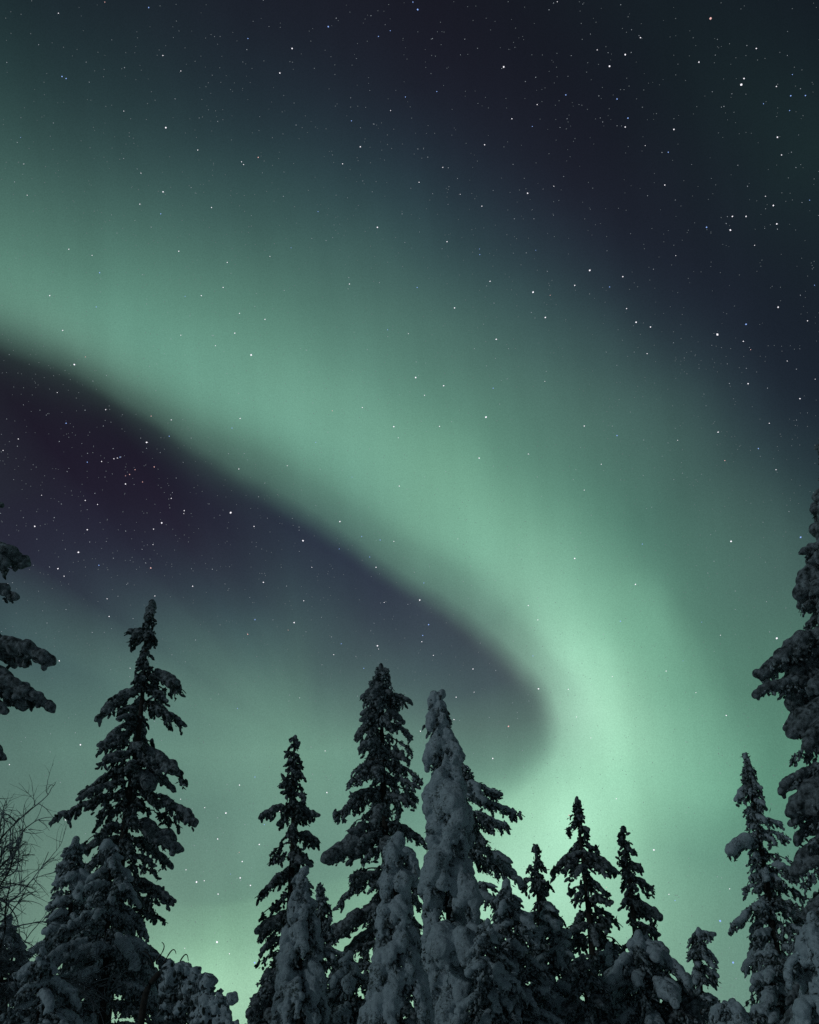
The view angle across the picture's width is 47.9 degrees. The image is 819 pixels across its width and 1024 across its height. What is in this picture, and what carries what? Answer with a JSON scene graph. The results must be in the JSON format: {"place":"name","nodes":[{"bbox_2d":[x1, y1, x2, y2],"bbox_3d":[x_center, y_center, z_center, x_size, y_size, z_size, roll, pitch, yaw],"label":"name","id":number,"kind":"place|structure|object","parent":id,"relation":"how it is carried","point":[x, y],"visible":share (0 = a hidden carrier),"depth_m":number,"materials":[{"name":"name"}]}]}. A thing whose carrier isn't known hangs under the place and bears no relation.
{"place":"outdoors","nodes":[
{"label":"outdoors","id":0,"kind":"place"},
{"bbox_2d":[0,0,818,1023],"label":"sky","id":1,"kind":"structure","parent":0,"point":[456,461],"materials":[{"name":"green"}]},
{"bbox_2d":[0,0,818,987],"bbox_3d":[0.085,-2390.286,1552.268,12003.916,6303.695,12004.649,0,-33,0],"label":"stars","id":2,"kind":"object","parent":1,"relation":"in","point":[404,454],"visible":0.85,"depth_m":5623.08,"materials":[{"name":"white"}]},
{"bbox_3d":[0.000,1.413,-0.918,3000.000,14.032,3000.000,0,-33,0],"label":"ground","id":3,"kind":"structure","parent":0,"visible":0},
{"bbox_2d":[0,914,49,1023],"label":"spruce tree","id":4,"kind":"object","parent":3,"relation":"on","point":[16,940],"visible":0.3,"depth_m":10.80,"materials":[{"name":"black plant"}]},
{"bbox_2d":[0,502,56,760],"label":"spruce tree","id":5,"kind":"object","parent":3,"relation":"on","point":[16,692],"visible":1,"depth_m":11.32,"materials":[{"name":"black plant"}]},
{"bbox_2d":[0,947,83,1023],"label":"spruce tree","id":6,"kind":"object","parent":3,"relation":"on","point":[47,988],"visible":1,"depth_m":8.89,"materials":[{"name":"grey plant"}]},
{"bbox_2d":[27,836,109,1022],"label":"spruce tree","id":7,"kind":"object","parent":3,"relation":"on","point":[73,873],"visible":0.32,"depth_m":15.85,"materials":[{"name":"grey plant"}]},
{"bbox_2d":[0,755,144,1023],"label":"birch tree","id":8,"kind":"object","parent":3,"relation":"on","point":[12,851],"visible":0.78,"depth_m":9.98,"materials":[{"name":"black plant"}]},
{"bbox_2d":[33,838,174,1023],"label":"spruce tree","id":9,"kind":"object","parent":3,"relation":"on","point":[106,912],"visible":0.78,"depth_m":11.30,"materials":[{"name":"grey plant"}]},
{"bbox_2d":[48,599,198,1023],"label":"spruce tree","id":10,"kind":"object","parent":3,"relation":"on","point":[150,757],"visible":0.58,"depth_m":19.79,"materials":[{"name":"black plant"}]},
{"bbox_2d":[137,942,239,1023],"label":"bowed birch","id":11,"kind":"object","parent":3,"relation":"on","point":[187,994],"visible":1,"depth_m":8.73,"materials":[{"name":"grey plant"}]},
{"bbox_2d":[245,967,275,1023],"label":"spruce tree","id":12,"kind":"object","parent":3,"relation":"on","point":[258,1010],"visible":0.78,"depth_m":13.18,"materials":[{"name":"grey plant"}]},
{"bbox_2d":[254,735,327,986],"bbox_3d":[-2.241,8.997,19.180,2.316,9.006,2.284,0,-33,0],"label":"spruce tree","id":13,"kind":"object","parent":3,"relation":"on","point":[297,813],"visible":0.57,"depth_m":20.06,"materials":[{"name":"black plant"}]},
{"bbox_2d":[270,865,331,1023],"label":"spruce tree","id":14,"kind":"object","parent":3,"relation":"on","point":[300,985],"visible":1,"depth_m":10.68,"materials":[{"name":"grey plant"}]},
{"bbox_2d":[303,882,351,1023],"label":"spruce tree","id":15,"kind":"object","parent":3,"relation":"on","point":[323,910],"visible":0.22,"depth_m":13.71,"materials":[{"name":"black plant"}]},
{"bbox_2d":[326,950,367,1023],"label":"spruce tree","id":16,"kind":"object","parent":3,"relation":"on","point":[346,976],"visible":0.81,"depth_m":12.38,"materials":[{"name":"grey plant"}]},
{"bbox_2d":[320,663,427,1021],"bbox_3d":[-0.526,7.388,17.348,2.908,9.710,3.183,0,-33,0],"label":"spruce tree","id":17,"kind":"object","parent":3,"relation":"on","point":[378,696],"visible":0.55,"depth_m":18.06,"materials":[{"name":"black plant"}]},
{"bbox_2d":[357,831,434,1023],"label":"spruce tree","id":18,"kind":"object","parent":3,"relation":"on","point":[392,984],"visible":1,"depth_m":9.41,"materials":[{"name":"grey plant"}]},
{"bbox_2d":[413,689,486,1023],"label":"spruce tree","id":19,"kind":"object","parent":3,"relation":"on","point":[448,884],"visible":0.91,"depth_m":11.55,"materials":[{"name":"grey plant"}]},
{"bbox_2d":[444,759,524,1017],"bbox_3d":[1.050,7.051,14.408,1.967,7.075,2.018,0,-33,0],"label":"spruce tree","id":20,"kind":"object","parent":3,"relation":"on","point":[498,863],"visible":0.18,"depth_m":15.48,"materials":[{"name":"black plant"}]},
{"bbox_2d":[454,918,526,1023],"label":"spruce tree","id":21,"kind":"object","parent":3,"relation":"on","point":[486,996],"visible":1,"depth_m":10.20,"materials":[{"name":"grey plant"}]},
{"bbox_2d":[476,878,564,1023],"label":"spruce tree","id":22,"kind":"object","parent":3,"relation":"on","point":[514,921],"visible":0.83,"depth_m":10.78,"materials":[{"name":"grey plant"}]},
{"bbox_2d":[520,843,583,1011],"bbox_3d":[2.919,10.901,20.277,1.959,7.010,2.093,-15,-36,21],"label":"spruce tree","id":23,"kind":"object","parent":3,"relation":"on","point":[540,886],"visible":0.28,"depth_m":21.68,"materials":[{"name":"black plant"}]},
{"bbox_2d":[525,902,582,1023],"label":"spruce tree","id":24,"kind":"object","parent":3,"relation":"on","point":[560,955],"visible":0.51,"depth_m":11.74,"materials":[{"name":"black plant"}]},
{"bbox_2d":[550,796,622,1015],"bbox_3d":[3.584,9.168,17.861,1.854,7.283,2.130,0,-33,0],"label":"spruce tree","id":25,"kind":"object","parent":3,"relation":"on","point":[595,860],"visible":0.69,"depth_m":18.67,"materials":[{"name":"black plant"}]},
{"bbox_2d":[557,953,620,1023],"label":"spruce tree","id":26,"kind":"object","parent":3,"relation":"on","point":[599,1001],"visible":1,"depth_m":10.64,"materials":[{"name":"grey plant"}]},
{"bbox_2d":[588,941,638,1005],"bbox_3d":[2.732,7.494,11.884,1.147,3.578,1.208,0,-33,0],"label":"spruce tree","id":27,"kind":"object","parent":3,"relation":"on","point":[608,956],"visible":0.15,"depth_m":12.64,"materials":[{"name":"black plant"}]},
{"bbox_2d":[615,825,669,1000],"bbox_3d":[3.848,8.145,15.031,1.348,5.914,1.530,0,-33,0],"label":"spruce tree","id":28,"kind":"object","parent":3,"relation":"on","point":[639,908],"visible":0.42,"depth_m":15.93,"materials":[{"name":"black plant"}]},
{"bbox_2d":[601,929,704,1023],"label":"spruce tree","id":29,"kind":"object","parent":3,"relation":"on","point":[622,975],"visible":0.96,"depth_m":11.02,"materials":[{"name":"grey plant"}]},
{"bbox_2d":[661,976,708,1023],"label":"spruce tree","id":30,"kind":"object","parent":3,"relation":"on","point":[691,1004],"visible":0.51,"depth_m":10.88,"materials":[{"name":"grey plant"}]},
{"bbox_2d":[685,927,721,1023],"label":"spruce tree","id":31,"kind":"object","parent":3,"relation":"on","point":[699,951],"visible":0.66,"depth_m":14.36,"materials":[{"name":"grey plant"}]},
{"bbox_2d":[708,998,752,1023],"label":"spruce tree","id":32,"kind":"object","parent":3,"relation":"on","point":[731,1011],"visible":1,"depth_m":8.30,"materials":[{"name":"grey plant"}]},
{"bbox_2d":[724,752,809,1023],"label":"spruce tree","id":33,"kind":"object","parent":3,"relation":"on","point":[770,902],"visible":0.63,"depth_m":16.45,"materials":[{"name":"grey plant"}]},
{"bbox_2d":[749,943,794,1023],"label":"spruce tree","id":34,"kind":"object","parent":3,"relation":"on","point":[766,979],"visible":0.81,"depth_m":10.62,"materials":[{"name":"grey plant"}]},
{"bbox_2d":[751,437,818,1023],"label":"spruce tree","id":35,"kind":"object","parent":3,"relation":"on","point":[794,658],"visible":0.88,"depth_m":10.90,"materials":[{"name":"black plant"}]},
{"bbox_2d":[783,911,818,1023],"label":"spruce tree","id":36,"kind":"object","parent":3,"relation":"on","point":[801,964],"visible":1,"depth_m":7.19,"materials":[{"name":"grey plant"}]}
]}

